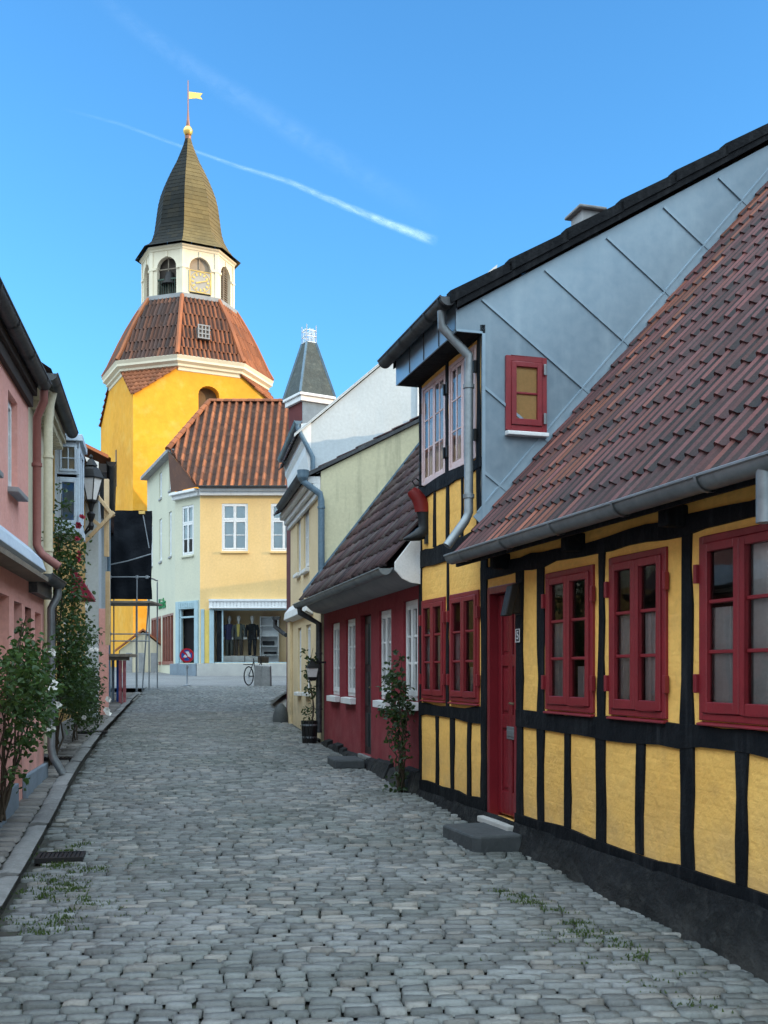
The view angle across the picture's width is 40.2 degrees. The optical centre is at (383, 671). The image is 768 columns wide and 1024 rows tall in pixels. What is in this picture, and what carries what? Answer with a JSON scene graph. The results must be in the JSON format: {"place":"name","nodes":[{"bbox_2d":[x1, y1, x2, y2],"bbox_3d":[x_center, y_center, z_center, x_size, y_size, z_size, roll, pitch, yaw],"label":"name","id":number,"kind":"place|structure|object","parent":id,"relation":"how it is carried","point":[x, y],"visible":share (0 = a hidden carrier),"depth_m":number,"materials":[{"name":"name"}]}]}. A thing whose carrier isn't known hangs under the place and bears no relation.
{"place":"outdoors","nodes":[
{"label":"outdoors","id":0,"kind":"place"},
{"bbox_2d":[0,692,138,907],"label":"pavement","id":1,"kind":"structure","parent":0,"point":[13,828],"depth_m":10.48,"materials":[{"name":"grey stone"}]},
{"bbox_2d":[0,617,67,822],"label":"rose bush","id":2,"kind":"object","parent":1,"relation":"on","point":[28,677],"visible":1,"depth_m":8.61,"materials":[{"name":"green plant"}]},
{"bbox_2d":[28,363,78,756],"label":"narrow house","id":3,"kind":"structure","parent":1,"relation":"on","point":[55,413],"depth_m":12.90,"materials":[{"name":"paint"}]},
{"bbox_2d":[44,756,74,761],"bbox_3d":[-4.360,1.159,13.900,0.500,0.060,0.200,0,0,-11],"label":"drain cover","id":4,"kind":"object","parent":1,"relation":"on","point":[69,758],"visible":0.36,"depth_m":13.84,"materials":[{"name":"black metal"}]},
{"bbox_2d":[41,483,106,765],"bbox_3d":[-4.167,-0.610,14.187,0.839,3.703,2.938,0,0,-11],"label":"climbing rose","id":5,"kind":"object","parent":1,"relation":"on","point":[78,696],"visible":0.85,"depth_m":13.46,"materials":[{"name":"green plant"}]},
{"bbox_2d":[59,673,111,741],"bbox_3d":[-4.892,0.514,17.398,0.810,1.188,3.195,0,0,-11],"label":"ivy shrub","id":6,"kind":"object","parent":1,"relation":"on","point":[106,710],"visible":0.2,"depth_m":16.59,"materials":[{"name":"green plant"}]},
{"bbox_2d":[77,730,107,734],"bbox_3d":[-5.000,1.043,18.000,0.500,0.060,0.300,0,0,-11],"label":"drain cover","id":7,"kind":"object","parent":1,"relation":"on","point":[104,732],"visible":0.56,"depth_m":17.89,"materials":[{"name":"black metal"}]},
{"bbox_2d":[109,654,136,703],"bbox_3d":[-6.701,0.202,26.550,0.732,1.313,0.700,0,0,0],"label":"plank stand","id":8,"kind":"object","parent":1,"relation":"on","point":[116,657],"visible":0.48,"depth_m":26.31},
{"bbox_2d":[0,688,285,916],"bbox_3d":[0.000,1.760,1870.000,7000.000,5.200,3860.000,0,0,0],"label":"ground","id":9,"kind":"structure","parent":0,"point":[282,699],"depth_m":12.26,"materials":[{"name":"grey stone"}]},
{"bbox_2d":[0,277,66,827],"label":"pink house","id":10,"kind":"structure","parent":9,"relation":"on","point":[26,585],"depth_m":10.33,"materials":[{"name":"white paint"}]},
{"bbox_2d":[7,400,27,501],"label":"window","id":11,"kind":"structure","parent":10,"relation":"in","point":[16,492],"depth_m":10.19,"materials":[{"name":"white paint"}]},
{"bbox_2d":[53,421,98,746],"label":"oriel house","id":12,"kind":"structure","parent":9,"relation":"on","point":[69,462],"depth_m":15.67,"materials":[{"name":"white paint"}]},
{"bbox_2d":[57,477,78,524],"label":"window","id":13,"kind":"structure","parent":12,"relation":"in","point":[73,489],"depth_m":15.65,"materials":[{"name":"white paint"}]},
{"bbox_2d":[57,442,78,474],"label":"window","id":14,"kind":"structure","parent":12,"relation":"in","point":[67,458],"depth_m":15.65,"materials":[{"name":"white paint"}]},
{"bbox_2d":[64,455,103,545],"bbox_3d":[-4.895,-2.782,17.000,0.713,1.479,0.355,0,0,0],"label":"street lamp","id":15,"kind":"object","parent":12,"relation":"attached to","point":[93,478],"visible":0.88,"depth_m":16.93,"materials":[{"name":"black metal"}]},
{"bbox_2d":[85,479,114,644],"bbox_3d":[-5.945,-2.273,21.668,0.832,3.436,0.175,0,0,0],"label":"timber brace","id":16,"kind":"object","parent":12,"relation":"attached to","point":[108,513],"visible":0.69,"depth_m":21.68,"materials":[{"name":"beige wood"}]},
{"bbox_2d":[85,443,116,716],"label":"white house","id":17,"kind":"structure","parent":9,"relation":"on","point":[106,466],"depth_m":22.08,"materials":[{"name":"paint"}]},
{"bbox_2d":[101,517,113,696],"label":"end house","id":18,"kind":"structure","parent":9,"relation":"on","point":[105,563],"depth_m":28.96,"materials":[{"name":"grey paint"}]},
{"bbox_2d":[114,629,167,671],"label":"house","id":19,"kind":"structure","parent":9,"relation":"on","point":[129,648],"depth_m":50.86,"materials":[{"name":"beige paint"}]},
{"bbox_2d":[98,81,273,666],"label":"church tower","id":20,"kind":"structure","parent":9,"relation":"on","point":[186,348],"depth_m":59.08,"materials":[{"name":"yellow paint"}]},
{"bbox_2d":[115,450,116,485],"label":"slit window","id":21,"kind":"structure","parent":20,"relation":"in","point":[115,450],"depth_m":59.93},
{"bbox_2d":[198,388,216,409],"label":"belfry window","id":22,"kind":"structure","parent":20,"relation":"in","point":[204,394],"depth_m":58.62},
{"bbox_2d":[282,324,335,430],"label":"turret house","id":23,"kind":"structure","parent":9,"relation":"on","point":[309,394],"depth_m":35.63,"materials":[{"name":"white paint"}]},
{"bbox_2d":[271,416,418,741],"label":"cream house","id":24,"kind":"structure","parent":9,"relation":"on","point":[321,508],"depth_m":17.55,"materials":[{"name":"white paint"}]},
{"bbox_2d":[293,519,300,577],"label":"window","id":25,"kind":"structure","parent":24,"relation":"in","point":[296,575],"depth_m":20.12,"materials":[{"name":"white paint"}]},
{"bbox_2d":[294,628,301,695],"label":"window","id":26,"kind":"structure","parent":24,"relation":"in","point":[295,693],"depth_m":20.18,"materials":[{"name":"white paint"}]},
{"bbox_2d":[299,509,308,574],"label":"window","id":27,"kind":"structure","parent":24,"relation":"in","point":[305,570],"depth_m":19.28,"materials":[{"name":"white paint"}]},
{"bbox_2d":[302,625,310,695],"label":"window","id":28,"kind":"structure","parent":24,"relation":"in","point":[309,626],"depth_m":18.98,"materials":[{"name":"white paint"}]},
{"bbox_2d":[292,442,419,794],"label":"red cottage","id":29,"kind":"structure","parent":9,"relation":"on","point":[361,591],"depth_m":13.93,"materials":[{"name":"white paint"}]},
{"bbox_2d":[306,658,325,680],"bbox_3d":[-1.088,-0.040,16.839,0.312,0.360,0.184,0,0,-13],"label":"wall lantern","id":30,"kind":"object","parent":29,"relation":"attached to","point":[312,667],"depth_m":16.76,"materials":[{"name":"black metal"}]},
{"bbox_2d":[326,623,339,701],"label":"window","id":31,"kind":"structure","parent":29,"relation":"in","point":[333,698],"depth_m":16.01,"materials":[{"name":"white paint"}]},
{"bbox_2d":[340,619,355,703],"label":"window","id":32,"kind":"structure","parent":29,"relation":"in","point":[351,623],"depth_m":14.96,"materials":[{"name":"white paint"}]},
{"bbox_2d":[365,616,370,754],"bbox_3d":[-0.189,0.175,13.964,0.109,1.850,0.630,0,0,-13],"label":"door","id":33,"kind":"structure","parent":29,"relation":"in","point":[367,619],"depth_m":14.05,"materials":[{"name":"red paint"}]},
{"bbox_2d":[373,609,390,708],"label":"window","id":34,"kind":"structure","parent":29,"relation":"in","point":[386,615],"depth_m":12.88,"materials":[{"name":"white paint"}]},
{"bbox_2d":[396,599,417,710],"bbox_3d":[0.514,-0.192,11.736,0.610,1.224,0.690,0,0,-13],"label":"window","id":35,"kind":"structure","parent":29,"relation":"in","point":[411,606],"depth_m":11.67,"materials":[{"name":"white paint"}]},
{"bbox_2d":[277,265,496,707],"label":"gabled house","id":36,"kind":"structure","parent":9,"relation":"on","point":[373,402],"depth_m":22.03,"materials":[{"name":"white paint"}]},
{"bbox_2d":[417,388,418,415],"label":"window","id":37,"kind":"structure","parent":36,"relation":"in","point":[417,388],"depth_m":22.17,"materials":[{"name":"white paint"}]},
{"bbox_2d":[377,123,767,982],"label":"timbered house","id":38,"kind":"structure","parent":9,"relation":"on","point":[591,383],"depth_m":8.05,"materials":[{"name":"paint"}]},
{"bbox_2d":[403,478,428,543],"bbox_3d":[0.499,-1.681,11.045,0.631,0.682,0.181,0,0,-15],"label":"boot sign","id":39,"kind":"object","parent":38,"relation":"attached to","point":[417,497],"visible":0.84,"depth_m":10.94,"materials":[{"name":"red metal"}]},
{"bbox_2d":[418,596,445,702],"bbox_3d":[0.724,-0.222,10.834,0.522,1.064,0.786,0,0,-16],"label":"window","id":40,"kind":"structure","parent":38,"relation":"in","point":[432,619],"depth_m":10.73,"materials":[{"name":"red paint"}]},
{"bbox_2d":[419,370,445,485],"bbox_3d":[0.729,-2.480,10.830,0.522,1.046,0.796,0,0,-16],"label":"window","id":41,"kind":"structure","parent":38,"relation":"in","point":[432,407],"depth_m":10.80,"materials":[{"name":"paint"}]},
{"bbox_2d":[446,344,476,469],"bbox_3d":[0.964,-2.480,10.024,0.522,1.046,0.776,0,0,-16],"label":"window","id":42,"kind":"structure","parent":38,"relation":"in","point":[455,449],"depth_m":10.12,"materials":[{"name":"paint"}]},
{"bbox_2d":[446,589,479,705],"bbox_3d":[0.974,-0.222,9.972,0.522,1.064,0.831,0,0,-16],"label":"window","id":43,"kind":"structure","parent":38,"relation":"in","point":[463,615],"depth_m":9.91,"materials":[{"name":"red paint"}]},
{"bbox_2d":[498,594,513,816],"bbox_3d":[1.082,0.284,9.054,0.126,1.933,0.546,0,0,-16],"label":"door","id":44,"kind":"structure","parent":38,"relation":"in","point":[505,624],"depth_m":9.17,"materials":[{"name":"red paint"}]},
{"bbox_2d":[500,582,521,615],"bbox_3d":[1.043,-0.599,8.636,0.143,0.278,0.120,0,0,-16],"label":"wall lamp","id":45,"kind":"object","parent":38,"relation":"attached to","point":[512,603],"visible":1,"depth_m":8.59,"materials":[{"name":"black metal"}]},
{"bbox_2d":[515,629,520,641],"bbox_3d":[1.105,-0.300,8.654,0.015,0.110,0.084,0,0,-16],"label":"house number","id":46,"kind":"object","parent":38,"relation":"attached to","point":[517,635],"visible":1,"depth_m":8.64,"materials":[{"name":"metal"}]},
{"bbox_2d":[505,355,548,437],"bbox_3d":[1.303,-2.517,9.586,0.405,0.734,0.100,0,0,-16],"label":"window","id":47,"kind":"structure","parent":38,"relation":"in","point":[525,376],"depth_m":9.59,"materials":[{"name":"red paint"}]},
{"bbox_2d":[541,564,594,716],"bbox_3d":[1.589,-0.222,7.845,0.522,1.084,0.841,0,0,-16],"label":"window","id":48,"kind":"structure","parent":38,"relation":"in","point":[568,600],"depth_m":7.81,"materials":[{"name":"red paint"}]},
{"bbox_2d":[604,546,668,723],"bbox_3d":[1.863,-0.229,6.893,0.522,1.099,0.781,0,0,-16],"label":"window","id":49,"kind":"structure","parent":38,"relation":"in","point":[637,681],"depth_m":6.80,"materials":[{"name":"red paint"}]},
{"bbox_2d":[693,524,767,730],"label":"window","id":50,"kind":"structure","parent":38,"relation":"in","point":[731,574],"depth_m":5.78,"materials":[{"name":"red paint"}]},
{"bbox_2d":[114,667,285,687],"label":"square","id":51,"kind":"structure","parent":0,"point":[166,679],"depth_m":41.33,"materials":[{"name":"grey stone"}]},
{"bbox_2d":[180,648,193,685],"bbox_3d":[-6.867,-0.169,36.600,0.500,1.320,0.273,0,0,0],"label":"no stopping sign","id":52,"kind":"object","parent":51,"relation":"on","point":[186,655],"visible":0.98,"depth_m":36.55,"materials":[{"name":"metal"}]},
{"bbox_2d":[140,398,333,675],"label":"shop house","id":53,"kind":"structure","parent":51,"relation":"on","point":[218,554],"depth_m":46.47,"materials":[{"name":"yellow paint"}]},
{"bbox_2d":[151,526,152,567],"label":"window","id":54,"kind":"structure","parent":53,"relation":"in","point":[152,526],"depth_m":53.11,"materials":[{"name":"white paint"}]},
{"bbox_2d":[151,616,167,664],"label":"side shop window","id":55,"kind":"structure","parent":53,"relation":"in","point":[154,620],"depth_m":52.49,"materials":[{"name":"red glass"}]},
{"bbox_2d":[158,519,161,563],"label":"window","id":56,"kind":"structure","parent":53,"relation":"in","point":[161,519],"depth_m":50.79,"materials":[{"name":"white paint"}]},
{"bbox_2d":[158,473,161,500],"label":"window","id":57,"kind":"structure","parent":53,"relation":"in","point":[161,473],"depth_m":50.76,"materials":[{"name":"white paint"}]},
{"bbox_2d":[162,613,172,664],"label":"side shop window","id":58,"kind":"structure","parent":53,"relation":"in","point":[170,616],"depth_m":49.01,"materials":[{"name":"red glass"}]},
{"bbox_2d":[168,512,171,558],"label":"window","id":59,"kind":"structure","parent":53,"relation":"in","point":[170,556],"depth_m":48.45,"materials":[{"name":"white paint"}]},
{"bbox_2d":[180,504,193,557],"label":"window","id":60,"kind":"structure","parent":53,"relation":"in","point":[188,511],"depth_m":46.65,"materials":[{"name":"white paint"}]},
{"bbox_2d":[183,609,193,662],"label":"doorway","id":61,"kind":"structure","parent":53,"relation":"in","point":[188,623],"depth_m":47.01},
{"bbox_2d":[221,504,248,552],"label":"window","id":62,"kind":"structure","parent":53,"relation":"in","point":[234,516],"depth_m":46.04,"materials":[{"name":"white paint"}]},
{"bbox_2d":[260,616,279,661],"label":"shelf unit","id":63,"kind":"object","parent":53,"relation":"on","point":[269,641],"visible":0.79,"depth_m":47.11,"materials":[{"name":"white wood"}]},
{"bbox_2d":[270,504,285,552],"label":"window","id":64,"kind":"structure","parent":53,"relation":"in","point":[278,529],"depth_m":46.03,"materials":[{"name":"white paint"}]},
{"bbox_2d":[243,655,268,685],"bbox_3d":[-4.511,-0.060,37.000,0.588,1.078,1.724,0,0,22],"label":"bicycle","id":65,"kind":"object","parent":51,"relation":"on","point":[262,659],"visible":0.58,"depth_m":36.80,"materials":[{"name":"black metal"}]},
{"bbox_2d":[254,665,261,685],"bbox_3d":[-4.338,0.186,36.221,0.317,0.854,0.287,0,0,-6],"label":"granite post","id":66,"kind":"object","parent":51,"relation":"on","point":[258,675],"visible":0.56,"depth_m":36.09,"materials":[{"name":"grey stone"}]},
{"bbox_2d":[262,666,271,686],"bbox_3d":[-4.029,0.196,36.129,0.317,0.834,0.287,0,0,9],"label":"granite post","id":67,"kind":"object","parent":51,"relation":"on","point":[266,676],"visible":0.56,"depth_m":36.00,"materials":[{"name":"grey stone"}]},
{"bbox_2d":[220,656,231,661],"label":"display block","id":68,"kind":"object","parent":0,"point":[227,658],"depth_m":46.30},
{"bbox_2d":[224,616,234,654],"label":"mannequin","id":69,"kind":"object","parent":68,"relation":"on","point":[228,629],"visible":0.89,"depth_m":46.67},
{"bbox_2d":[232,656,244,661],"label":"display block","id":70,"kind":"object","parent":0,"point":[238,658],"depth_m":46.30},
{"bbox_2d":[231,616,244,654],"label":"mannequin","id":71,"kind":"object","parent":70,"relation":"on","point":[239,629],"visible":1,"depth_m":46.48},
{"bbox_2d":[245,656,257,661],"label":"display block","id":72,"kind":"object","parent":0,"point":[248,658],"depth_m":46.30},
{"bbox_2d":[245,616,259,654],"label":"mannequin","id":73,"kind":"object","parent":72,"relation":"on","point":[251,628],"visible":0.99,"depth_m":46.48},
{"bbox_2d":[0,685,767,1023],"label":"road","id":74,"kind":"structure","parent":0,"point":[140,805],"depth_m":6.62,"materials":[{"name":"stone"}]},
{"bbox_2d":[34,851,85,865],"bbox_3d":[-2.540,1.464,8.250,0.360,0.060,0.300,0,0,-11],"label":"drain cover","id":75,"kind":"object","parent":74,"relation":"on","point":[57,856],"visible":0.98,"depth_m":8.16,"materials":[{"name":"black metal"}]},
{"bbox_2d":[0,692,139,906],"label":"kerb","id":76,"kind":"structure","parent":74,"relation":"on","point":[13,865],"depth_m":9.34,"materials":[{"name":"stone"}]},
{"bbox_2d":[111,575,161,691],"bbox_3d":[-8.140,-1.182,33.730,1.697,3.708,1.660,0,0,0],"label":"scaffold","id":77,"kind":"object","parent":74,"relation":"on","point":[137,603],"visible":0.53,"depth_m":33.24,"materials":[{"name":"grey metal"}]},
{"bbox_2d":[111,510,151,598],"bbox_3d":[-8.060,-3.693,33.090,1.487,2.797,0.261,0,0,0],"label":"tarpaulin","id":78,"kind":"object","parent":77,"relation":"attached to","point":[131,544],"visible":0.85,"depth_m":33.12,"materials":[{"name":"black fabric"}]},
{"bbox_2d":[273,703,287,722],"bbox_3d":[-2.111,0.851,21.470,0.340,0.420,0.332,0,0,0],"label":"corner stone","id":79,"kind":"object","parent":74,"relation":"on","point":[280,713],"visible":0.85,"depth_m":21.35,"materials":[{"name":"stone"}]},
{"bbox_2d":[301,720,316,742],"bbox_3d":[-1.204,0.967,16.966,0.272,0.361,0.272,0,0,-13],"label":"planter tub","id":80,"kind":"object","parent":74,"relation":"on","point":[309,730],"visible":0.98,"depth_m":16.86,"materials":[{"name":"black wood"}]},
{"bbox_2d":[300,648,318,726],"bbox_3d":[-1.193,0.277,16.995,0.365,1.341,0.444,0,0,0],"label":"potted plant","id":81,"kind":"object","parent":80,"relation":"in","point":[313,693],"visible":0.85,"depth_m":16.98,"materials":[{"name":"green plant"}]},
{"bbox_2d":[327,756,364,768],"bbox_3d":[-0.500,1.179,13.690,0.419,0.120,0.638,0,0,-13],"label":"door step","id":82,"kind":"object","parent":74,"relation":"on","point":[344,762],"depth_m":13.41,"materials":[{"name":"stone"}]},
{"bbox_2d":[0,794,738,1013],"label":"grass","id":83,"kind":"structure","parent":74,"relation":"on","point":[73,888],"depth_m":6.75,"materials":[{"name":"green plant"}]},
{"bbox_2d":[376,649,416,792],"bbox_3d":[0.128,0.568,11.524,0.449,1.632,0.836,0,0,0],"label":"rose bush","id":84,"kind":"object","parent":74,"relation":"on","point":[399,715],"visible":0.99,"depth_m":11.34,"materials":[{"name":"green plant"}]},
{"bbox_2d":[443,822,521,854],"bbox_3d":[0.807,1.394,8.792,0.439,0.160,0.740,0,0,-16],"label":"door step","id":85,"kind":"object","parent":74,"relation":"on","point":[482,837],"depth_m":8.49,"materials":[{"name":"stone"}]},
{"bbox_2d":[0,0,767,450],"label":"sky","id":86,"kind":"structure","parent":0,"point":[364,163],"materials":[{"name":"blue"}]}
]}

